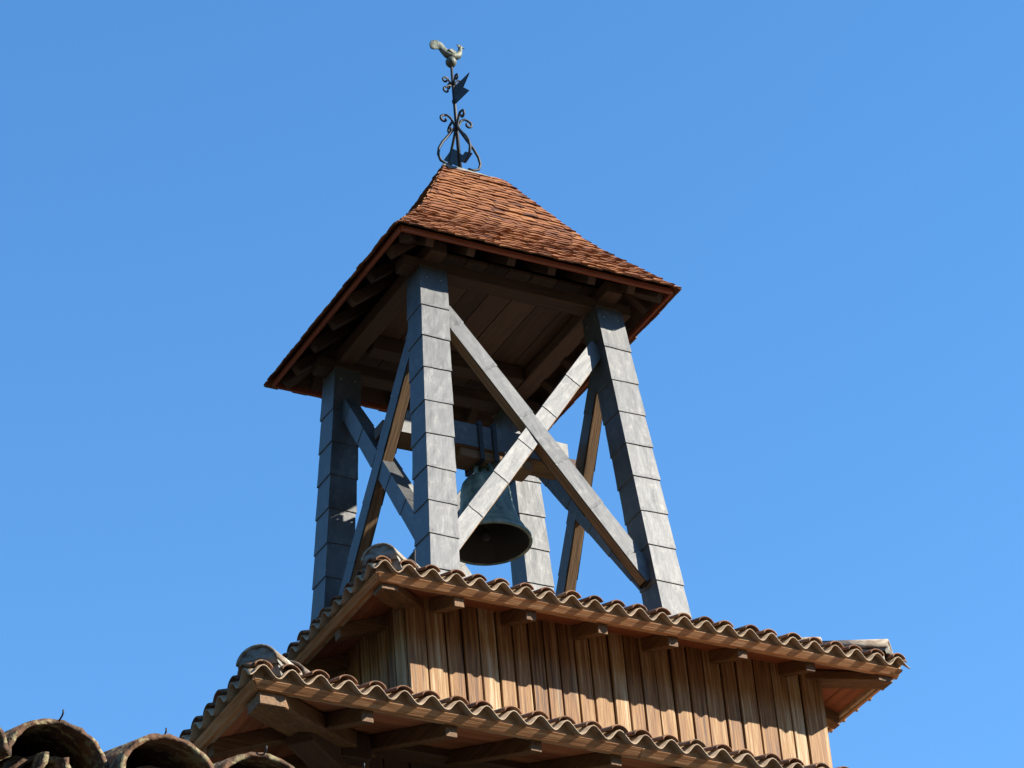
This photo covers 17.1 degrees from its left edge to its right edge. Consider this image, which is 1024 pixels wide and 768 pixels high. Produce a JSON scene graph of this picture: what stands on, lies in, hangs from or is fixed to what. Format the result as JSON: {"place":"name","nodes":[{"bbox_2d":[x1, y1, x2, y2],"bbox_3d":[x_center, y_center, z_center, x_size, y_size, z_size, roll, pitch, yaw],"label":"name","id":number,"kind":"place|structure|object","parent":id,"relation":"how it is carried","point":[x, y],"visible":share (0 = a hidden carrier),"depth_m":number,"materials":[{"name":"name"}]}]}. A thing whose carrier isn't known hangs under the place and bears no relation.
{"place":"outdoors","nodes":[
{"label":"outdoors","id":0,"kind":"place"},
{"bbox_2d":[0,709,364,767],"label":"neighbouring house","id":1,"kind":"structure","parent":0,"point":[47,743],"depth_m":6.01,"materials":[{"name":"tile"}]},
{"bbox_2d":[0,0,1023,767],"label":"sky","id":2,"kind":"structure","parent":0,"point":[831,387],"materials":[{"name":"blue"}]},
{"bbox_2d":[179,164,909,767],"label":"bell tower","id":3,"kind":"structure","parent":0,"point":[459,306],"depth_m":26.01,"materials":[{"name":"wood"}]},
{"bbox_2d":[429,40,481,171],"bbox_3d":[-0.492,-2.429,29.752,0.364,1.454,0.450,-10,-33,7],"label":"weathervane","id":4,"kind":"object","parent":3,"relation":"on","point":[457,158],"visible":0.98,"depth_m":29.67,"materials":[{"name":"metal"}]},
{"bbox_2d":[455,421,532,565],"bbox_3d":[-0.219,0.840,27.669,0.706,1.073,0.706,-13,-33,12],"label":"bell","id":5,"kind":"object","parent":3,"relation":"hanging from","point":[501,534],"visible":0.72,"depth_m":27.63,"materials":[{"name":"green metal"}]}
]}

